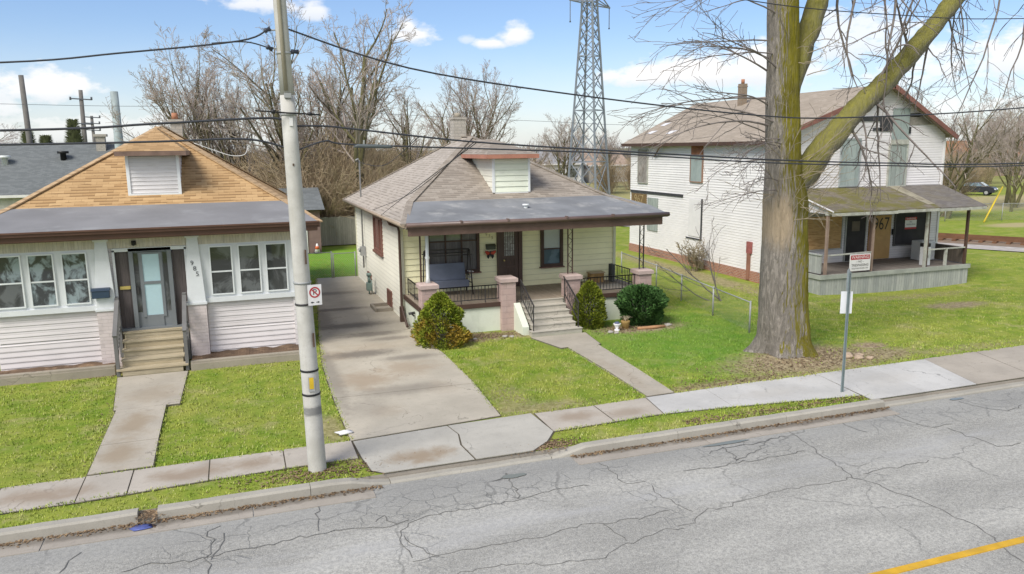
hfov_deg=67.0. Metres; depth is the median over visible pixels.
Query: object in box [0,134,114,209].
house
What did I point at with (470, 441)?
driveway apron
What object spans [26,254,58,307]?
window
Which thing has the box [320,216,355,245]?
board fence
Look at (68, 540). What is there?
gutter
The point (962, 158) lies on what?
bare shrub
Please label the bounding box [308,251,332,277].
wire fence
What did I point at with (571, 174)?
window
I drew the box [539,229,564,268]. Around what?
window
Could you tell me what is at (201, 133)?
bare tree
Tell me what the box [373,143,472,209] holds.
power line
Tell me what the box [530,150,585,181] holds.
house
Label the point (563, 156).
bare tree
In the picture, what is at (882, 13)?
power line
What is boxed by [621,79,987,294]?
boarded house
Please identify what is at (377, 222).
window
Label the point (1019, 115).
bare tree
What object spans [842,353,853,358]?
wood chunk
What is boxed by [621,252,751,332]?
wire fence
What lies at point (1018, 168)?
bare tree
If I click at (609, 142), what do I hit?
bare tree
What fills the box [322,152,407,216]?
bare shrub
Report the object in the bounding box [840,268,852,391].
sign post
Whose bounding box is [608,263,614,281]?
folded chair
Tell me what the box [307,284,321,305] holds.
parking sign
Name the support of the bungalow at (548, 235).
on the ground at (1004, 224)
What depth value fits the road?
13.00 m
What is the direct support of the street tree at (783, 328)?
on the ground at (1004, 224)
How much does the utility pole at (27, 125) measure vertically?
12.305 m
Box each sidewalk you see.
[0,398,663,514]
[646,359,977,413]
[925,345,1023,384]
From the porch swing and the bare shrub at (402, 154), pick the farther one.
the bare shrub at (402, 154)
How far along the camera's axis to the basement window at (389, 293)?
29.60 m
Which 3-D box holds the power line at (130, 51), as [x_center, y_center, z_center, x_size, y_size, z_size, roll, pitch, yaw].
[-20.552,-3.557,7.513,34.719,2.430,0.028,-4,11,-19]
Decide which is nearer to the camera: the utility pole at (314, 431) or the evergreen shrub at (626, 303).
the utility pole at (314, 431)
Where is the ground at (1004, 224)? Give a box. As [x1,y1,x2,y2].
[0,148,1023,528]
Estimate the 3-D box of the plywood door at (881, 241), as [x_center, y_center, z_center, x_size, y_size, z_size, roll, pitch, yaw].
[17.278,-2.341,36.202,1.057,2.040,0.064,-4,11,-19]
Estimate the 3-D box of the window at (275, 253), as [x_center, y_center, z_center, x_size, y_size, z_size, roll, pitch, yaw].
[-7.018,-0.601,23.068,0.610,1.440,0.070,-4,11,-19]
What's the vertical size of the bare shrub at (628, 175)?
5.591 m
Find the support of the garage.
on the ground at (1004, 224)
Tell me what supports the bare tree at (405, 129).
on the ground at (1004, 224)
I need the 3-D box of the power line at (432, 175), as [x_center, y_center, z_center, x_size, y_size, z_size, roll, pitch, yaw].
[-2.696,-2.640,21.169,0.018,2.457,13.058,-4,11,-18]
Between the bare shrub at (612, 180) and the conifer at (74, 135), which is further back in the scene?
the bare shrub at (612, 180)
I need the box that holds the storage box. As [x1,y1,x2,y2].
[586,271,604,282]
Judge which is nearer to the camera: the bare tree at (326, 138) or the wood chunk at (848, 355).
the wood chunk at (848, 355)
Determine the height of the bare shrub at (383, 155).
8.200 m
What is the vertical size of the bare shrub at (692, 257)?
1.730 m
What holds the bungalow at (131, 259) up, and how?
on the ground at (1004, 224)
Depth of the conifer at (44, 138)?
78.84 m
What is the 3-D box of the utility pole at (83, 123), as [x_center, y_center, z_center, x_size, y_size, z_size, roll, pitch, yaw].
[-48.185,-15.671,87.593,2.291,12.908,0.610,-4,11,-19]
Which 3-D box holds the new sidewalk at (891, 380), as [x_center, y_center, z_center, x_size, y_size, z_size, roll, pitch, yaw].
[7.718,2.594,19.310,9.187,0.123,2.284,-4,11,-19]
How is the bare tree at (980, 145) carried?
on the ground at (1004, 224)
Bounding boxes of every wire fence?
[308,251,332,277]
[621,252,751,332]
[940,203,1023,220]
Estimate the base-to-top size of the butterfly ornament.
0.320 m
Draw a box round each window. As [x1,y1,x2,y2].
[0,255,26,309]
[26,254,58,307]
[60,252,91,304]
[208,245,234,294]
[237,244,261,292]
[264,242,288,290]
[372,215,383,256]
[387,288,392,306]
[428,233,481,273]
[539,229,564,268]
[570,168,577,177]
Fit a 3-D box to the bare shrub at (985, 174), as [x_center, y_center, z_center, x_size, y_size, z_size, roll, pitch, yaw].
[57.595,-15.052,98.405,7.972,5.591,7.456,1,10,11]
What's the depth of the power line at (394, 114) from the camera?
60.16 m
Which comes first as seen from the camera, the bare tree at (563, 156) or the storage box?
the storage box
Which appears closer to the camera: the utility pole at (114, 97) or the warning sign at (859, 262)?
the warning sign at (859, 262)
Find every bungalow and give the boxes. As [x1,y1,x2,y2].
[0,113,322,385]
[343,113,669,337]
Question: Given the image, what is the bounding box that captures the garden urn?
[613,321,620,330]
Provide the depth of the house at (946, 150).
140.85 m
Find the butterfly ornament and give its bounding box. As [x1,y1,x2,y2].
[485,250,495,258]
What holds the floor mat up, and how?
on the bungalow at (548, 235)
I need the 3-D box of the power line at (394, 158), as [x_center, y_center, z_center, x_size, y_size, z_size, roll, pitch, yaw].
[-4.189,-4.118,24.090,0.180,0.791,20.047,-3,11,-14]
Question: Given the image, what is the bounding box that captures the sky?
[0,0,1023,152]
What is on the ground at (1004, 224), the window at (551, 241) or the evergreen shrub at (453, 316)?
the evergreen shrub at (453, 316)
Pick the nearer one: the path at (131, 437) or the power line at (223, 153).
the power line at (223, 153)
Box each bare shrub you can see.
[225,130,349,213]
[225,137,312,185]
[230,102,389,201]
[234,128,402,218]
[242,114,426,231]
[281,138,398,236]
[311,127,426,178]
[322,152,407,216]
[367,137,434,166]
[368,125,439,165]
[535,156,555,168]
[583,157,627,193]
[610,156,630,189]
[676,237,706,271]
[940,150,997,216]
[945,148,996,185]
[945,149,994,184]
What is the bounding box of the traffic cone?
[314,243,320,252]
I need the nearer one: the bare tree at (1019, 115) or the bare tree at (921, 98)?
the bare tree at (921, 98)
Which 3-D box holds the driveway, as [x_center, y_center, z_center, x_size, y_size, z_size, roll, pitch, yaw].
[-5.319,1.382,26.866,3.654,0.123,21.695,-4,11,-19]
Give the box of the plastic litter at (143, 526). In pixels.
[129,523,156,530]
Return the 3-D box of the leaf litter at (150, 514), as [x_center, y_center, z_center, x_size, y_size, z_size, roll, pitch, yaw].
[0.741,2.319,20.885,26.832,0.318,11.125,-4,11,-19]
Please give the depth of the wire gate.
36.94 m
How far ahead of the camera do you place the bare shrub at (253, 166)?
52.58 m
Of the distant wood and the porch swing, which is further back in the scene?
the distant wood
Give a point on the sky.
(530, 43)
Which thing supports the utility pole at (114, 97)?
on the ground at (1004, 224)
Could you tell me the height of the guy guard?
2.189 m
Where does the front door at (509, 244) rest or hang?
in the bungalow at (548, 235)
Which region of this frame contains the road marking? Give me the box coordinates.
[869,536,1023,573]
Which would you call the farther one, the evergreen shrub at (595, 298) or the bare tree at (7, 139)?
the bare tree at (7, 139)
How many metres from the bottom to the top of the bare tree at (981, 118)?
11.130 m
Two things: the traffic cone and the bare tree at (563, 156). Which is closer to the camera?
the traffic cone
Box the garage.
[278,187,324,252]
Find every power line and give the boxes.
[0,31,264,62]
[0,117,281,131]
[0,138,283,147]
[21,104,1013,124]
[194,143,248,155]
[212,41,266,47]
[288,28,1023,118]
[297,125,1023,164]
[299,140,1023,166]
[356,137,418,165]
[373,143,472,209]
[381,143,475,214]
[746,0,1023,18]
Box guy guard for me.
[983,193,999,222]
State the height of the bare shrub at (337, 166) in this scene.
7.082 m
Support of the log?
on the ground at (1004, 224)
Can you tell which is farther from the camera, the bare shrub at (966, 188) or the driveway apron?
the bare shrub at (966, 188)
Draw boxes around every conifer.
[20,131,36,142]
[38,135,53,142]
[63,118,85,142]
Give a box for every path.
[87,332,673,475]
[628,226,1023,251]
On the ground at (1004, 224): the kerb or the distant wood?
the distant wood
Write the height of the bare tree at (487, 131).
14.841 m
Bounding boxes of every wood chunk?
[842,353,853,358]
[853,354,863,359]
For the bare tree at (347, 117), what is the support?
on the ground at (1004, 224)
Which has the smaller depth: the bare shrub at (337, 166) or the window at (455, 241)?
the window at (455, 241)
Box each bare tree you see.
[0,124,23,143]
[101,21,242,165]
[160,56,268,170]
[189,0,327,177]
[274,15,419,169]
[296,0,417,188]
[299,73,390,157]
[377,85,445,164]
[408,60,522,150]
[520,131,560,165]
[535,113,589,176]
[586,128,626,173]
[631,117,646,133]
[903,87,938,115]
[932,74,1023,218]
[958,108,1017,183]
[966,93,1023,183]
[973,110,1023,207]
[992,122,1023,202]
[996,143,1023,211]
[1002,100,1023,175]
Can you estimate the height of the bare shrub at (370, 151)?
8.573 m
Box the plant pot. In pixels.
[620,316,629,328]
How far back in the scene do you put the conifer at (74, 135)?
79.47 m
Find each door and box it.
[128,247,177,327]
[496,231,522,285]
[843,215,867,261]
[873,215,891,258]
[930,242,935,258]
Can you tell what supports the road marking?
on the road
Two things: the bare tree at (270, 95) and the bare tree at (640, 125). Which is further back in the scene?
the bare tree at (640, 125)
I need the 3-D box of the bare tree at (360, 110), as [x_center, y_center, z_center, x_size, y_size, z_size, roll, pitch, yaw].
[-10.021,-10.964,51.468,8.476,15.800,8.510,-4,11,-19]
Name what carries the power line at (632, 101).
attached to the utility pole at (314, 431)
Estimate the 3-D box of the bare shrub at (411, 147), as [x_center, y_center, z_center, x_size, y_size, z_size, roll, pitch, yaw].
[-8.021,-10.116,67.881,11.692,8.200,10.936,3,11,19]
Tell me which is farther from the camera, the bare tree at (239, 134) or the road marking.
the bare tree at (239, 134)
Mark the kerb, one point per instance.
(60, 527)
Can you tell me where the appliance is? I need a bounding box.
[911,240,935,259]
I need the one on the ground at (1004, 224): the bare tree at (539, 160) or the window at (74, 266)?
the bare tree at (539, 160)
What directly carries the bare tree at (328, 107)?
on the ground at (1004, 224)
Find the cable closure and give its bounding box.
[354,140,392,147]
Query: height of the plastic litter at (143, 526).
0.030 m
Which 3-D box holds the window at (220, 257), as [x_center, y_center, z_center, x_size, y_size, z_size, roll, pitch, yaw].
[-8.469,-0.494,22.562,0.630,1.440,0.070,-4,11,-19]
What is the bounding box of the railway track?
[938,233,1023,244]
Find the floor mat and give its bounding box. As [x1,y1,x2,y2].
[597,283,625,288]
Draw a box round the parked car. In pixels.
[953,182,997,194]
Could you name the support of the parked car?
on the ground at (1004, 224)
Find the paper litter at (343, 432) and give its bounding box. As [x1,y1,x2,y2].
[334,430,352,434]
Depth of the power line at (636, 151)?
15.90 m
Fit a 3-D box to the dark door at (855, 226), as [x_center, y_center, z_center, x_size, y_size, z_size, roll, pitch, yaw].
[15.837,-2.243,35.694,1.220,2.180,0.070,-4,11,-19]
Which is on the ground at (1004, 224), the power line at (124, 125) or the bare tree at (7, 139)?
the bare tree at (7, 139)
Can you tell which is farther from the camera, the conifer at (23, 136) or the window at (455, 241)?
the conifer at (23, 136)
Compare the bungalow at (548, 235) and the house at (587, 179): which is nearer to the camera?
the bungalow at (548, 235)
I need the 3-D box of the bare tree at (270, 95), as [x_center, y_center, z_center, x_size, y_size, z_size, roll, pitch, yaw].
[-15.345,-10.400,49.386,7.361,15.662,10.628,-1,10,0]
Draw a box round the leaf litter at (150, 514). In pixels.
[0,319,930,546]
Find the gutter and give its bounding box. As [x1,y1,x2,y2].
[0,407,899,556]
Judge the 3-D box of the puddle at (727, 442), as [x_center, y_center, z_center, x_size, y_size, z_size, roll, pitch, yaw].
[4.470,3.268,16.205,1.151,0.001,0.141,-4,11,-19]
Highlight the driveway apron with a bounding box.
[353,413,553,473]
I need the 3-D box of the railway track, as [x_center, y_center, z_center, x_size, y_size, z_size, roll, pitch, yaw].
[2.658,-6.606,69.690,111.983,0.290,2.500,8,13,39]
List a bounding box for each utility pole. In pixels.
[18,75,32,142]
[69,90,92,141]
[85,115,100,141]
[110,91,122,147]
[255,0,326,472]
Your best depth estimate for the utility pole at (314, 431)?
13.94 m
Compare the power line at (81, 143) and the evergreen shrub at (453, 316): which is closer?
the power line at (81, 143)
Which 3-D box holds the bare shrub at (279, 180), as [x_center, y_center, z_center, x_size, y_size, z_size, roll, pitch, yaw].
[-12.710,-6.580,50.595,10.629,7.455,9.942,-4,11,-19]
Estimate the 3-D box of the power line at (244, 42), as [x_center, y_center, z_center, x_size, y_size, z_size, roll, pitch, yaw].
[-4.620,-4.133,13.177,0.934,0.113,0.023,-4,11,-19]
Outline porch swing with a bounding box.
[422,248,473,293]
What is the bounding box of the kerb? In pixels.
[0,381,1023,543]
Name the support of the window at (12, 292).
in the bungalow at (131, 259)
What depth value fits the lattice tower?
93.64 m
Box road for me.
[0,386,1023,573]
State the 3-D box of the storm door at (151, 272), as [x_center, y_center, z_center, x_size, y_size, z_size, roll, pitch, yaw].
[-10.252,0.017,22.093,1.100,2.310,0.150,-4,11,-19]
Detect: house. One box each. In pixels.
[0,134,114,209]
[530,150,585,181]
[583,152,628,182]
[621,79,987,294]
[945,140,1023,175]
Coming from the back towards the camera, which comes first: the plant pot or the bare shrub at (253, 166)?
the bare shrub at (253, 166)
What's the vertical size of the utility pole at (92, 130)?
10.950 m
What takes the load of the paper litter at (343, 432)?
on the ground at (1004, 224)
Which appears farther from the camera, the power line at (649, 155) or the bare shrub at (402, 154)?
the bare shrub at (402, 154)
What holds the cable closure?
attached to the power line at (649, 155)
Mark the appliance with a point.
(915, 250)
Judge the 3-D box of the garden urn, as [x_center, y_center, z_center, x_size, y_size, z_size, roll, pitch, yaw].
[3.485,1.320,25.659,0.247,0.356,0.260,-4,11,-19]
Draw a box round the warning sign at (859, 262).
[849,253,870,270]
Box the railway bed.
[937,238,1023,246]
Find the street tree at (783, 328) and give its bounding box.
[607,0,1023,358]
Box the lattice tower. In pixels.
[568,0,610,194]
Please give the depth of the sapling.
30.48 m
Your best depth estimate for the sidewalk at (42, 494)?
14.76 m
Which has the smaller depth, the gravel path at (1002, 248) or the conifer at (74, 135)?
the gravel path at (1002, 248)
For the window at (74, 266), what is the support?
in the bungalow at (131, 259)
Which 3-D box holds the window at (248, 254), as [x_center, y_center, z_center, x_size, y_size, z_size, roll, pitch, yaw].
[-7.734,-0.548,22.818,0.610,1.440,0.070,-4,11,-19]
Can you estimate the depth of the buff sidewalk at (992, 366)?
21.25 m
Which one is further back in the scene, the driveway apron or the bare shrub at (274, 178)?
the bare shrub at (274, 178)
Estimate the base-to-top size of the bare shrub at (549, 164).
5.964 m
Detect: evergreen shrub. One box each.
[410,291,472,349]
[571,279,607,329]
[613,283,669,325]
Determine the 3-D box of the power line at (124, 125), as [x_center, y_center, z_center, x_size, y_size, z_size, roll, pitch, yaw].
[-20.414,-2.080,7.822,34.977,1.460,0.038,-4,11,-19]
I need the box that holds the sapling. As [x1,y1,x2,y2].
[647,217,731,300]
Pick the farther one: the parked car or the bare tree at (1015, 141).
the parked car
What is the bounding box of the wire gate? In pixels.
[332,251,356,277]
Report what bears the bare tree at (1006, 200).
on the ground at (1004, 224)
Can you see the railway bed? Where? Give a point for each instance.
(975, 242)
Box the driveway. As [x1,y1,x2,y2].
[315,276,500,440]
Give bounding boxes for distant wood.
[54,136,968,167]
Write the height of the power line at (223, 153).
0.236 m
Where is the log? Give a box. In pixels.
[637,325,665,329]
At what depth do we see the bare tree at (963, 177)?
59.78 m
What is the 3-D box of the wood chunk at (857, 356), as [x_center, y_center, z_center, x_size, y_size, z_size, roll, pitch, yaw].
[9.806,2.004,21.888,0.336,0.162,0.225,-4,11,-19]

